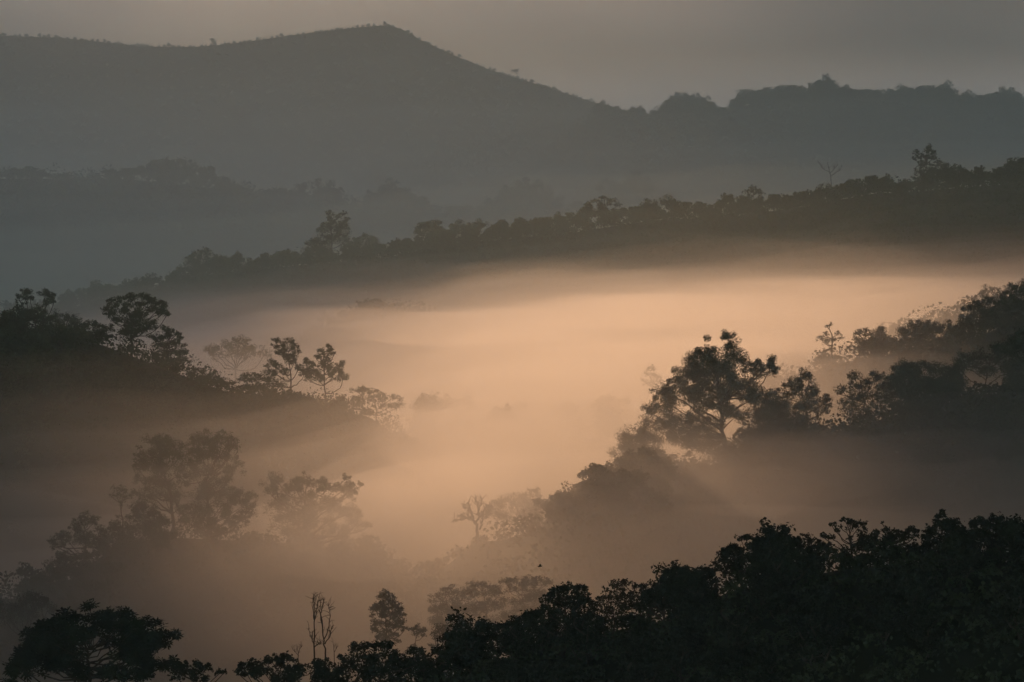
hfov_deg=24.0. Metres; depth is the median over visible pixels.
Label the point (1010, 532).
canopy tree
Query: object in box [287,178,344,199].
hazy ridge tree
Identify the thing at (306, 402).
canopy tree
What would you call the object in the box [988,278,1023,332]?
dense tree
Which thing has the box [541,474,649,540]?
dome tree
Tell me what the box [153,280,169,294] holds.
ridge tree
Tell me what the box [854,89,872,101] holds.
canopy tree
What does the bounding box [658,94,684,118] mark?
canopy tree
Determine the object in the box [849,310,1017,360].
hill
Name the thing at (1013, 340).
dark tree
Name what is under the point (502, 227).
ridge tree
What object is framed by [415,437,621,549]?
hill
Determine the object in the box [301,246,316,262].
ridge tree
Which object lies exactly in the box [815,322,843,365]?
gnarled tree
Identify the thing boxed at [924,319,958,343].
bushy tree
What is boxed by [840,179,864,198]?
ridge tree
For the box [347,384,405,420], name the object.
umbrella tree
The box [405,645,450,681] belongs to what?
canopy tree
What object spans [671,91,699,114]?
canopy tree
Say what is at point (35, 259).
hill
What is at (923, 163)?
two headed tree
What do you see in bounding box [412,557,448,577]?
canopy tree
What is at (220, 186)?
hazy ridge tree
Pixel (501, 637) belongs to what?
foreground tree
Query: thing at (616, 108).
canopy tree
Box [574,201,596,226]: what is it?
ridge tree
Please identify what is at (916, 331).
bushy tree
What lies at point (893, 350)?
forest
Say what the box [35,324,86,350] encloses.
canopy tree
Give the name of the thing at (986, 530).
foreground tree
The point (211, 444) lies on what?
tall misty tree
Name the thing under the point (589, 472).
canopy tree
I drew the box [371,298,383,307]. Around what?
canopy tree
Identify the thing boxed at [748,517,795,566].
canopy tree
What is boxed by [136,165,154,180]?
ridge tree
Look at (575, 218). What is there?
ridge tree
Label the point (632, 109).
canopy tree
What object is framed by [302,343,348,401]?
slender tree
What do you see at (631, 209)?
ridge tree
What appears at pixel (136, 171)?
ridge tree
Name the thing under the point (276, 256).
ridge tree
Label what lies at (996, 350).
feathery tree
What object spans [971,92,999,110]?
canopy tree
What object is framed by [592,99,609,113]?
canopy tree
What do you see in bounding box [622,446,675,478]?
canopy tree
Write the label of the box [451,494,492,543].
dead tree
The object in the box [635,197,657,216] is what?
ridge tree
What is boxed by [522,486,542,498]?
shrubby tree
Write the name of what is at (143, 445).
canopy tree
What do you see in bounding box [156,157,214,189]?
hazy ridge tree
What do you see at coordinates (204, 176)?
ridge tree
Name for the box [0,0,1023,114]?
sky
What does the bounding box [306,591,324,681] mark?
bare pole tree
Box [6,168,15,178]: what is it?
ridge tree
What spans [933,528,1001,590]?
canopy tree
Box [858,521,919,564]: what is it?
foreground tree
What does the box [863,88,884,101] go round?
canopy tree
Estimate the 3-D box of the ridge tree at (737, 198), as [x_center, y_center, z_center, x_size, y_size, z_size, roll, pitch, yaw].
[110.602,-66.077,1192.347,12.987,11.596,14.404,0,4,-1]
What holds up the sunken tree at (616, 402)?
on the hill at (548, 472)
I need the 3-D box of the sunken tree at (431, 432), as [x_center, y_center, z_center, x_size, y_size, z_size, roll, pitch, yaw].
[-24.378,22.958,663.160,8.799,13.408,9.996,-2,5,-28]
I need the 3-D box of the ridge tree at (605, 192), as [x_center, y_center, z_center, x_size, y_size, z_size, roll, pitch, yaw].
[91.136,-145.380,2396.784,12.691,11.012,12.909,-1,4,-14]
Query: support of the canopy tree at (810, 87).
on the hill at (800, 154)
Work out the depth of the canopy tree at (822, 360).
584.46 m
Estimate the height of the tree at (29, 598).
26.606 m
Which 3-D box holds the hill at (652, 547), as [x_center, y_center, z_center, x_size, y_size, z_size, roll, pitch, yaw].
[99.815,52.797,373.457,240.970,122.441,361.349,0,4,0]
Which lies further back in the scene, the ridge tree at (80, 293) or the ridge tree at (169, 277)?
the ridge tree at (80, 293)
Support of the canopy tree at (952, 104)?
on the hill at (800, 154)
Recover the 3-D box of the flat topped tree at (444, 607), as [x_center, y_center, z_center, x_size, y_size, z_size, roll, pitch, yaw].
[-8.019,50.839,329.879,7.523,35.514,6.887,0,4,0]
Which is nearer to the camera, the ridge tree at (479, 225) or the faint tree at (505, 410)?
the faint tree at (505, 410)
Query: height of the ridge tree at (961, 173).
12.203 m
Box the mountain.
[0,26,597,196]
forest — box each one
[0,24,591,195]
[0,162,769,255]
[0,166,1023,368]
[0,309,474,578]
[0,517,424,681]
[250,296,512,406]
[326,118,583,204]
[331,536,1023,681]
[363,373,1023,679]
[494,88,1023,214]
[691,306,1023,464]
[820,283,1022,367]
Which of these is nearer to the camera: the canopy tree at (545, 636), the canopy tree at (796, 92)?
the canopy tree at (545, 636)
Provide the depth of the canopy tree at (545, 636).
200.52 m
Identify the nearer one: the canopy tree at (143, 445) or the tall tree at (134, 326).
the canopy tree at (143, 445)
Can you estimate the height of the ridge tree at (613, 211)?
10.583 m
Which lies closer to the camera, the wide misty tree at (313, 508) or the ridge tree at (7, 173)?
the wide misty tree at (313, 508)
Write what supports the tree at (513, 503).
on the hill at (652, 547)
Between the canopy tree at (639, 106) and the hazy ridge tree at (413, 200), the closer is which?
the hazy ridge tree at (413, 200)
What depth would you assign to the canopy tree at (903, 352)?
553.86 m
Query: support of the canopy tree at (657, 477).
on the hill at (652, 547)
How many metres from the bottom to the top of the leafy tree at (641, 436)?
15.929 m
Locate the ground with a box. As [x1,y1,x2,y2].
[0,298,718,472]
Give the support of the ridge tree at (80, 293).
on the hill at (603, 359)
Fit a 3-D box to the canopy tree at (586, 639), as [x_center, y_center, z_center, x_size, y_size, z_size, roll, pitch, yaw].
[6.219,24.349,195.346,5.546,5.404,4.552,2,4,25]
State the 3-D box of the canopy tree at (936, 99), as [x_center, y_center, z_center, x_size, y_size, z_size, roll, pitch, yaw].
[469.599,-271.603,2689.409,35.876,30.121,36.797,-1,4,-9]
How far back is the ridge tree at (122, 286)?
1312.06 m
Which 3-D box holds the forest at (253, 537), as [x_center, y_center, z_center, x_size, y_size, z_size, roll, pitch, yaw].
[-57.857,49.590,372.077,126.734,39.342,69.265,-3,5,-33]
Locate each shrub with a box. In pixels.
[167,658,226,681]
[184,367,220,384]
[232,650,347,681]
[607,578,674,626]
[672,561,720,595]
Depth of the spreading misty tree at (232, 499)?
398.74 m
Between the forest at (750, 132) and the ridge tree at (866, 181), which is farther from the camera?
the forest at (750, 132)
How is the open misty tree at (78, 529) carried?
on the hill at (201, 648)
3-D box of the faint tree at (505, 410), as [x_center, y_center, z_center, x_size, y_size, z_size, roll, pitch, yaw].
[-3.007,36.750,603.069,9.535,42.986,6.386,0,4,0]
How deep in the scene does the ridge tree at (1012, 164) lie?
1141.87 m
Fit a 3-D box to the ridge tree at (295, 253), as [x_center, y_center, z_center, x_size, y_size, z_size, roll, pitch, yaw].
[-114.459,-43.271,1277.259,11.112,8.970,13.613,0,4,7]
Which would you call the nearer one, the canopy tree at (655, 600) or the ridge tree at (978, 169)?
the canopy tree at (655, 600)
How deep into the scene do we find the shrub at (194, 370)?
560.67 m
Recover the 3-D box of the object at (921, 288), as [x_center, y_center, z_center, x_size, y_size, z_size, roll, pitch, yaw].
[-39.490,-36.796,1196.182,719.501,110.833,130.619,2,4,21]
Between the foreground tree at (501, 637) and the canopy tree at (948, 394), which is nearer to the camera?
the foreground tree at (501, 637)
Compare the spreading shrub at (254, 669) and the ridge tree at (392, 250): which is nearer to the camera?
the spreading shrub at (254, 669)
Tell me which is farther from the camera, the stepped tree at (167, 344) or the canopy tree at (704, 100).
the canopy tree at (704, 100)
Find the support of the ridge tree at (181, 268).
on the hill at (603, 359)
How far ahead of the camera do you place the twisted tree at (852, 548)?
191.00 m
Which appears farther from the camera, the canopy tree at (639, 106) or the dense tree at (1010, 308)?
the canopy tree at (639, 106)
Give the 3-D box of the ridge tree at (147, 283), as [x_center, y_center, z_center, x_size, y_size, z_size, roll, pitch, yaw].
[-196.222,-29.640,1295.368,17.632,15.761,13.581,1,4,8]
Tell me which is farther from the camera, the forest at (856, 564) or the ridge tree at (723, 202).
the ridge tree at (723, 202)
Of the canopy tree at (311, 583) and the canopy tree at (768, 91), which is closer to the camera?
the canopy tree at (311, 583)
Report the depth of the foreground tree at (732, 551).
194.76 m
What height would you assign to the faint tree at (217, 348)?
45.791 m
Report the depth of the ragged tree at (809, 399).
441.92 m
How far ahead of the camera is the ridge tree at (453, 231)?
1225.54 m
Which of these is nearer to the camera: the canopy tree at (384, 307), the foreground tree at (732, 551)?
the foreground tree at (732, 551)
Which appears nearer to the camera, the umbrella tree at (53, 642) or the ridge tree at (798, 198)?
the umbrella tree at (53, 642)
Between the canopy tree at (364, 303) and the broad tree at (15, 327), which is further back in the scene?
the canopy tree at (364, 303)
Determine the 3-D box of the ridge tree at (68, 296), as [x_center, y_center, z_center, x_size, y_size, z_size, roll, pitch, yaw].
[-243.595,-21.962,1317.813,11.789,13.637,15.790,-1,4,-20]
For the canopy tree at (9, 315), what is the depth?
528.73 m
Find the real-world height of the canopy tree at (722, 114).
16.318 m
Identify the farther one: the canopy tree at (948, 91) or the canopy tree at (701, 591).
the canopy tree at (948, 91)
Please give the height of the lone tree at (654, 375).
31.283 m
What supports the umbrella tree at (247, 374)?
on the hill at (23, 509)
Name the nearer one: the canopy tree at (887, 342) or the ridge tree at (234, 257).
the canopy tree at (887, 342)
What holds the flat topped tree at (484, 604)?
on the hill at (652, 547)
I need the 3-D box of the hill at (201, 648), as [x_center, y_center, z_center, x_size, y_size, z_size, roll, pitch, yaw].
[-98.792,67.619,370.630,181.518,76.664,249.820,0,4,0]
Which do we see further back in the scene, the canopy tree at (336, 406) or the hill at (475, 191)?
the hill at (475, 191)
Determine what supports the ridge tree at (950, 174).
on the hill at (603, 359)
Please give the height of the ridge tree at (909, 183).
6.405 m
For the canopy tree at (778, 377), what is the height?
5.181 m
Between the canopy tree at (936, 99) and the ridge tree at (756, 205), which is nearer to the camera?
the ridge tree at (756, 205)
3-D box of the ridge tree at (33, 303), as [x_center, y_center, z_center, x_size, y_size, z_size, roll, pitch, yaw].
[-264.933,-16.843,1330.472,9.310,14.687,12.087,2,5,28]
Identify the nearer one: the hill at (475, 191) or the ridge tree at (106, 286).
the ridge tree at (106, 286)
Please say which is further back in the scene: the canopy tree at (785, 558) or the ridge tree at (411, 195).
the ridge tree at (411, 195)
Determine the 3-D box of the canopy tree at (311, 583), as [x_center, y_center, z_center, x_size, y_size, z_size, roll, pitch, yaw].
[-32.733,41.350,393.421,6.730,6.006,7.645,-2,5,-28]
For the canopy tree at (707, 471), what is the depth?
418.96 m
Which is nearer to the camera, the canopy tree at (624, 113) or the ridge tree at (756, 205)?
the ridge tree at (756, 205)
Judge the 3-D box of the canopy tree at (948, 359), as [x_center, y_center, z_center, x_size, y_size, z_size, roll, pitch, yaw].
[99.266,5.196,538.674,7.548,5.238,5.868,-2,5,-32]
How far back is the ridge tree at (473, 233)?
1218.40 m
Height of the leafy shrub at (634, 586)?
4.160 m
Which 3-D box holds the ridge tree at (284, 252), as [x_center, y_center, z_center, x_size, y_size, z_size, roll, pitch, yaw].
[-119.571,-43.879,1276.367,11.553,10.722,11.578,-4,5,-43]
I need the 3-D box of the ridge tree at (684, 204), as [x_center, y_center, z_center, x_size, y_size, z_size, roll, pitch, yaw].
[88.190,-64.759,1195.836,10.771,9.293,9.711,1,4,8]
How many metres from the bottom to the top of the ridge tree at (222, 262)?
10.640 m
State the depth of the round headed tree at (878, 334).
569.79 m
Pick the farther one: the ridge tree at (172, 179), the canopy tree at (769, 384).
the ridge tree at (172, 179)
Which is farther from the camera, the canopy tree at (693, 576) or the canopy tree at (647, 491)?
the canopy tree at (647, 491)
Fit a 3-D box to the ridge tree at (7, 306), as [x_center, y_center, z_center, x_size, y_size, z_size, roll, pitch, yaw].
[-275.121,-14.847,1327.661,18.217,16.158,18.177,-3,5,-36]
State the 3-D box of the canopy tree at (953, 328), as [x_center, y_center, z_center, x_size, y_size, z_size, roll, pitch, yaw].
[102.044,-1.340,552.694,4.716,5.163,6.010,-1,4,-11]
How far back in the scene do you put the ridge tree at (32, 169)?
2102.45 m
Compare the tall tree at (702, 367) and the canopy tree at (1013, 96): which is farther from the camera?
the canopy tree at (1013, 96)
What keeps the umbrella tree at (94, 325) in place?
on the hill at (23, 509)
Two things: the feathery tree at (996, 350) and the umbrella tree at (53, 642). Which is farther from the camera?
the feathery tree at (996, 350)
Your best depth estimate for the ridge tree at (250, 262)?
1281.15 m
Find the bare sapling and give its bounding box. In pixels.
[291,641,302,660]
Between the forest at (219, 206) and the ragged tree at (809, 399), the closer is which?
the ragged tree at (809, 399)
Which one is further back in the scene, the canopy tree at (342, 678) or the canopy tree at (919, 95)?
the canopy tree at (919, 95)
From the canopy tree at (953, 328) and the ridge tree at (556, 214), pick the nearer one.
the canopy tree at (953, 328)
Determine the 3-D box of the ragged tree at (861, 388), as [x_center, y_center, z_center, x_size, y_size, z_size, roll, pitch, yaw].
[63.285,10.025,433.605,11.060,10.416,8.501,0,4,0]
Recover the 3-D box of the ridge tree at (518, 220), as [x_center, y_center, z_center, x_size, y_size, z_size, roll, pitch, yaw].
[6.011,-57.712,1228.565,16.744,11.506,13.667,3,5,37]
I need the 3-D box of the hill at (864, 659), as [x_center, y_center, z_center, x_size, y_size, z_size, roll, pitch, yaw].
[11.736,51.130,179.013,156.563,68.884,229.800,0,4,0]
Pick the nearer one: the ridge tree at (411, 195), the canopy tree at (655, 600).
the canopy tree at (655, 600)
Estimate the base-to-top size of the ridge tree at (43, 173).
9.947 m
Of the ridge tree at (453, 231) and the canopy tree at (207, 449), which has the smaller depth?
the canopy tree at (207, 449)
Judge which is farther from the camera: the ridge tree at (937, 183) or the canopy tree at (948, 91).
the canopy tree at (948, 91)
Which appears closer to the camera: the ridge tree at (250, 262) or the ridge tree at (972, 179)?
the ridge tree at (972, 179)
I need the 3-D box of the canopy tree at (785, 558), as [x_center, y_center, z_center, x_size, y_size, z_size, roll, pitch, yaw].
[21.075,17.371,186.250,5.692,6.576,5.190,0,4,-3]
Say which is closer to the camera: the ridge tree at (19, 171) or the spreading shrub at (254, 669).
the spreading shrub at (254, 669)
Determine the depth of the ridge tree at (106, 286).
1313.93 m
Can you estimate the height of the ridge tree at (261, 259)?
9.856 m
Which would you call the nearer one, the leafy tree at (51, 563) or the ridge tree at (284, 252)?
the leafy tree at (51, 563)
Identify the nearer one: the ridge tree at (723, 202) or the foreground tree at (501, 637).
the foreground tree at (501, 637)
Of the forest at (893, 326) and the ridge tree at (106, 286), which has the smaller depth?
the forest at (893, 326)
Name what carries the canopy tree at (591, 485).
on the hill at (652, 547)
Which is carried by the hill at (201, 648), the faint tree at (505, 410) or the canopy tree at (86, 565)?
the canopy tree at (86, 565)
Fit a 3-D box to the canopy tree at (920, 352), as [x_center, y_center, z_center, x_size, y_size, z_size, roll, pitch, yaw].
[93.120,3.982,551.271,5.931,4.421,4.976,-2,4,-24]
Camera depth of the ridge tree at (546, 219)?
1222.69 m
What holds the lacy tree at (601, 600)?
on the hill at (864, 659)
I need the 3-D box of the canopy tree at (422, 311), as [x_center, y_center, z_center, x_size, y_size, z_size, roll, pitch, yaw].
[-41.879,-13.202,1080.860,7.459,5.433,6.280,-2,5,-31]
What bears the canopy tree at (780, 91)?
on the hill at (800, 154)
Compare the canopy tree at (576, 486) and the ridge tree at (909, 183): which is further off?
the ridge tree at (909, 183)
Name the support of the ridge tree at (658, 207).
on the hill at (603, 359)
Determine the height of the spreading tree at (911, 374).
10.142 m
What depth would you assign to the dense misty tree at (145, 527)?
384.58 m
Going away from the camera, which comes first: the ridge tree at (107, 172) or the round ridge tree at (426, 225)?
the round ridge tree at (426, 225)
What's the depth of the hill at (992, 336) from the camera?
562.27 m
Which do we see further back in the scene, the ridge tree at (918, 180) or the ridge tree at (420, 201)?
the ridge tree at (420, 201)
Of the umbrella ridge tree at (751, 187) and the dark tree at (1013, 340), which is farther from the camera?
the umbrella ridge tree at (751, 187)
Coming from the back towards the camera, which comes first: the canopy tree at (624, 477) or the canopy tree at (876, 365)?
the canopy tree at (876, 365)
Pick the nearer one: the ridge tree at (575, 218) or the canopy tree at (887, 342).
the canopy tree at (887, 342)
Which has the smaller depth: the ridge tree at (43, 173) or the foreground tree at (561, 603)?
the foreground tree at (561, 603)
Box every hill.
[0,179,687,301]
[0,335,466,598]
[0,538,417,681]
[26,183,1023,408]
[256,312,504,418]
[334,123,581,213]
[376,389,1023,681]
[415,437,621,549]
[435,561,1023,681]
[507,98,1023,213]
[688,323,1023,463]
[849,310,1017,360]
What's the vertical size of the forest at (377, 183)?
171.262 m
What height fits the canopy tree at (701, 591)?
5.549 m
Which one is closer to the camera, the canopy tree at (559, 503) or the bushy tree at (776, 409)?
the canopy tree at (559, 503)
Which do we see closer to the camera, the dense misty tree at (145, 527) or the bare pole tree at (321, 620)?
the bare pole tree at (321, 620)
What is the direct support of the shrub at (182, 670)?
on the hill at (864, 659)
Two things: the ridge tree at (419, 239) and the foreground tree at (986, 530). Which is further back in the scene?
the ridge tree at (419, 239)
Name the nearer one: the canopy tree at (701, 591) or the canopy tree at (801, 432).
the canopy tree at (701, 591)
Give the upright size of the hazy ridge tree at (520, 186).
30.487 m
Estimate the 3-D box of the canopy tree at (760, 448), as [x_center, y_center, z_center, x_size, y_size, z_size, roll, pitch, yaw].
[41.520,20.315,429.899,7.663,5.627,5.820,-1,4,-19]
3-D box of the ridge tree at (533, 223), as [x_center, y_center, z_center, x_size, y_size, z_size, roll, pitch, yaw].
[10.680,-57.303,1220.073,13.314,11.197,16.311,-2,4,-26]
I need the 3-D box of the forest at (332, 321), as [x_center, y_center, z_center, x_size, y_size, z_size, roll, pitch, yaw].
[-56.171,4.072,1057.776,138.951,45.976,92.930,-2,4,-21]
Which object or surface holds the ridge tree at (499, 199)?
on the hill at (35, 259)
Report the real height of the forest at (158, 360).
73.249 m
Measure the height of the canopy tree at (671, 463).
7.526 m
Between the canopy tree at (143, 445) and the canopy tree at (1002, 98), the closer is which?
the canopy tree at (143, 445)
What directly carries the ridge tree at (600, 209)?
on the hill at (603, 359)
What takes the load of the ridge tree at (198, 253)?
on the hill at (603, 359)
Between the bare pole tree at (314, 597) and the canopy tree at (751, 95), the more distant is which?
the canopy tree at (751, 95)
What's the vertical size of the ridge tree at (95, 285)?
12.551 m
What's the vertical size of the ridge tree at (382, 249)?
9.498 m
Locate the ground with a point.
(541, 408)
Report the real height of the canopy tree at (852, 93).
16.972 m
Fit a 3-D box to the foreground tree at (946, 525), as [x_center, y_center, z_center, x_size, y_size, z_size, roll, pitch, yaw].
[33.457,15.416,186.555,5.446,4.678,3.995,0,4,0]
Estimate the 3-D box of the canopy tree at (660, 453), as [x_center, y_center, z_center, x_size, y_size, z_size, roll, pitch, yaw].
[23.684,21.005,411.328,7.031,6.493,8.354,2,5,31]
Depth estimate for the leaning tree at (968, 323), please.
539.64 m
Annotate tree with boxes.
[0,300,19,314]
[0,303,37,331]
[0,316,49,340]
[0,589,59,681]
[0,598,182,681]
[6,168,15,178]
[9,167,31,177]
[13,287,56,329]
[13,561,60,596]
[23,166,41,176]
[24,299,37,308]
[34,169,46,178]
[34,299,44,309]
[34,572,67,596]
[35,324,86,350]
[39,305,59,313]
[41,558,69,588]
[46,510,109,562]
[47,308,81,329]
[54,551,92,578]
[57,289,76,308]
[70,577,119,610]
[75,287,88,299]
[76,499,102,560]
[80,319,115,343]
[85,280,103,300]
[97,284,117,299]
[100,292,170,355]
[101,168,117,178]
[102,519,146,562]
[109,483,132,523]
[116,497,178,580]
[117,279,130,293]
[121,167,141,180]
[123,277,144,295]
[129,433,192,539]
[130,435,155,452]
[132,271,162,296]
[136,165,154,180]
[144,324,191,373]
[145,158,166,184]
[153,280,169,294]
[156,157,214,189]
[164,161,184,184]
[164,270,179,285]
[172,264,189,279]
[174,485,258,554]
[181,428,246,540]
[183,246,226,273]
[193,440,224,457]
[196,166,216,187]
[196,174,243,198]
[200,452,230,471]
[201,334,272,392]
[214,256,236,271]
[227,371,285,393]
[229,250,245,269]
[243,257,259,269]
[249,388,294,409]
[254,252,269,266]
[258,470,374,551]
[260,337,313,390]
[268,251,281,266]
[277,248,295,265]
[286,391,322,418]
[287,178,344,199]
[287,251,302,262]
[292,576,329,614]
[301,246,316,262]
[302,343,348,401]
[303,210,351,261]
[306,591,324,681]
[311,664,353,681]
[314,394,352,421]
[317,596,335,662]
[332,639,430,681]
[338,247,347,260]
[340,232,385,257]
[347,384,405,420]
[350,533,386,564]
[356,299,376,312]
[366,178,416,209]
[368,588,408,679]
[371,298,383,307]
[375,243,388,255]
[377,302,390,312]
[385,237,403,256]
[397,186,417,210]
[397,237,416,250]
[403,623,427,655]
[405,398,445,451]
[405,403,437,443]
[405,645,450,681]
[408,196,430,209]
[408,390,452,469]
[411,236,428,248]
[411,306,427,315]
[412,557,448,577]
[413,219,447,247]
[423,632,498,673]
[427,223,446,243]
[427,584,478,625]
[428,613,473,676]
[438,218,470,245]
[442,606,500,673]
[448,580,509,650]
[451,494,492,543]
[460,222,480,247]
[471,217,490,242]
[480,192,514,207]
[481,403,518,535]
[482,609,541,661]
[484,492,549,533]
[488,219,511,241]
[495,574,555,621]
[496,176,565,207]
[500,619,540,657]
[512,217,528,236]
[518,217,542,235]
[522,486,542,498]
[525,610,563,654]
[527,581,607,654]
[529,216,550,235]
[531,490,581,526]
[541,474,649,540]
[550,212,570,232]
[555,609,617,666]
[565,212,583,231]
[567,477,597,502]
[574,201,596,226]
[574,462,615,490]
[576,477,620,509]
[584,195,622,227]
[591,581,643,640]
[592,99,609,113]
[593,203,612,227]
[595,465,633,490]
[598,190,607,197]
[603,207,629,224]
[604,454,635,472]
[605,105,620,113]
[607,393,631,442]
[607,421,677,466]
[615,109,628,116]
[618,206,639,222]
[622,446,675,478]
[626,106,636,115]
[628,466,656,500]
[632,476,674,502]
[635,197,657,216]
[636,105,644,115]
[637,328,780,465]
[637,444,669,458]
[637,454,671,479]
[637,560,685,627]
[639,455,681,486]
[642,364,661,445]
[643,199,661,217]
[644,471,674,500]
[654,565,718,619]
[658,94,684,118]
[658,193,679,218]
[661,565,728,612]
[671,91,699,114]
[679,201,695,211]
[680,462,727,495]
[683,94,710,114]
[689,201,713,215]
[694,101,718,114]
[705,534,763,586]
[709,107,727,117]
[713,192,733,214]
[724,439,767,461]
[728,99,746,109]
[728,196,745,210]
[734,387,831,448]
[735,88,763,104]
[742,184,763,214]
[745,194,769,214]
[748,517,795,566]
[748,526,823,586]
[752,529,800,586]
[758,379,781,395]
[760,372,783,388]
[761,87,777,100]
[766,194,784,211]
[769,419,825,457]
[771,84,799,98]
[777,85,809,106]
[778,367,834,417]
[781,191,809,210]
[784,532,838,562]
[796,81,815,99]
[811,73,841,102]
[813,352,837,366]
[814,183,841,207]
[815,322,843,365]
[818,161,841,191]
[819,516,879,567]
[833,369,893,424]
[835,84,853,99]
[835,183,849,198]
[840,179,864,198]
[841,88,863,99]
[851,325,888,344]
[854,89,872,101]
[854,336,889,362]
[855,175,877,191]
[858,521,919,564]
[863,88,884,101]
[864,359,886,376]
[872,334,894,352]
[874,173,896,191]
[874,357,970,408]
[884,88,903,102]
[889,83,912,104]
[890,319,941,349]
[896,346,912,361]
[904,84,937,105]
[906,180,918,190]
[910,349,930,362]
[911,509,977,561]
[912,143,950,190]
[912,176,923,187]
[919,168,938,188]
[921,85,945,107]
[923,376,967,417]
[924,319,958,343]
[930,162,947,187]
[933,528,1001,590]
[935,79,962,109]
[935,534,982,581]
[937,163,962,188]
[940,94,968,112]
[942,352,965,369]
[946,324,963,340]
[947,511,1014,560]
[950,338,1020,393]
[955,167,972,186]
[956,89,980,112]
[956,294,1004,349]
[961,171,981,185]
[970,284,1009,305]
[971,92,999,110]
[974,165,986,184]
[983,166,1007,185]
[983,513,1023,567]
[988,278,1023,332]
[991,85,1010,109]
[995,326,1023,393]
[1001,86,1022,107]
[1003,157,1023,182]
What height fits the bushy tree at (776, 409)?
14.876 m
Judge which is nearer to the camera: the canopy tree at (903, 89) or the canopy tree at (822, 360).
the canopy tree at (822, 360)
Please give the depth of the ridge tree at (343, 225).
1259.64 m
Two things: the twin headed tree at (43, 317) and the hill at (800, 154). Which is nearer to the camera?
the twin headed tree at (43, 317)
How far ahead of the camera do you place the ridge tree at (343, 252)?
1257.75 m
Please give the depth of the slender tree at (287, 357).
569.37 m
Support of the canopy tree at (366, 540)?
on the hill at (201, 648)
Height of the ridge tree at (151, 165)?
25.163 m
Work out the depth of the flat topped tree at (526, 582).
328.03 m
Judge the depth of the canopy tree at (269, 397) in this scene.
550.06 m
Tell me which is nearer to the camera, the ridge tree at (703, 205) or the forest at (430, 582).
the forest at (430, 582)
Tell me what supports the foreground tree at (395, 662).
on the hill at (864, 659)
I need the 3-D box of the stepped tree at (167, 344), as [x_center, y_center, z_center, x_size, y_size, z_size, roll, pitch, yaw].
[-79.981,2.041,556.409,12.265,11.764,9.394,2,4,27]
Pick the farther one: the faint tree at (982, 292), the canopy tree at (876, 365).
the faint tree at (982, 292)
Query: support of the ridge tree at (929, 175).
on the hill at (603, 359)
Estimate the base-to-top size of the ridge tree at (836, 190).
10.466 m
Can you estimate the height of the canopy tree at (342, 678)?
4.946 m
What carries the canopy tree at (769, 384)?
on the hill at (992, 336)
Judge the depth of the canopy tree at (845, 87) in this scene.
2714.54 m
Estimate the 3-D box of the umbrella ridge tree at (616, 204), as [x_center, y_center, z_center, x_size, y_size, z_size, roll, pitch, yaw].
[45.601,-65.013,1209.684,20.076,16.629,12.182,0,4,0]
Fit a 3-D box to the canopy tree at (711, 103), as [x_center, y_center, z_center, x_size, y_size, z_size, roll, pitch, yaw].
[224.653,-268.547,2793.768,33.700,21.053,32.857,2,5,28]
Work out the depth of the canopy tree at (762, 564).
188.46 m
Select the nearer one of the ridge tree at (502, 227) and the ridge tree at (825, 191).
the ridge tree at (825, 191)
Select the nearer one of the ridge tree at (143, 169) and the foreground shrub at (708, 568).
the foreground shrub at (708, 568)
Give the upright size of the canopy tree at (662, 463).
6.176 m
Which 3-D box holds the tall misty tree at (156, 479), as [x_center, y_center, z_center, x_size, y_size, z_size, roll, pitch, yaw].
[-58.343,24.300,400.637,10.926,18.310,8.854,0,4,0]
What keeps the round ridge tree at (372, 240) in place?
on the hill at (603, 359)
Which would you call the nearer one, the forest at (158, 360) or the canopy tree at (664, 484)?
the canopy tree at (664, 484)
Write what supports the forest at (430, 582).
on the hill at (652, 547)
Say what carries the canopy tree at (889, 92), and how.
on the hill at (800, 154)
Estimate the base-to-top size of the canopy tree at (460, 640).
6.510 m
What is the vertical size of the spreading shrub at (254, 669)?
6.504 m
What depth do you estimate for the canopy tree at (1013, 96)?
2678.36 m
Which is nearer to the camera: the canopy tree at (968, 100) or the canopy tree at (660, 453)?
the canopy tree at (660, 453)
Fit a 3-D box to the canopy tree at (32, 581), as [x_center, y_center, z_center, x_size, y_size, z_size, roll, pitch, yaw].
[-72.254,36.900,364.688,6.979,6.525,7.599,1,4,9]
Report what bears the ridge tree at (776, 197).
on the hill at (603, 359)
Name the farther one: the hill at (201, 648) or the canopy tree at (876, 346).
the canopy tree at (876, 346)
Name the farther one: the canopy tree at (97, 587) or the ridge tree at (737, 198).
the ridge tree at (737, 198)
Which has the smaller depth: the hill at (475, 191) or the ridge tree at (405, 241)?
the ridge tree at (405, 241)

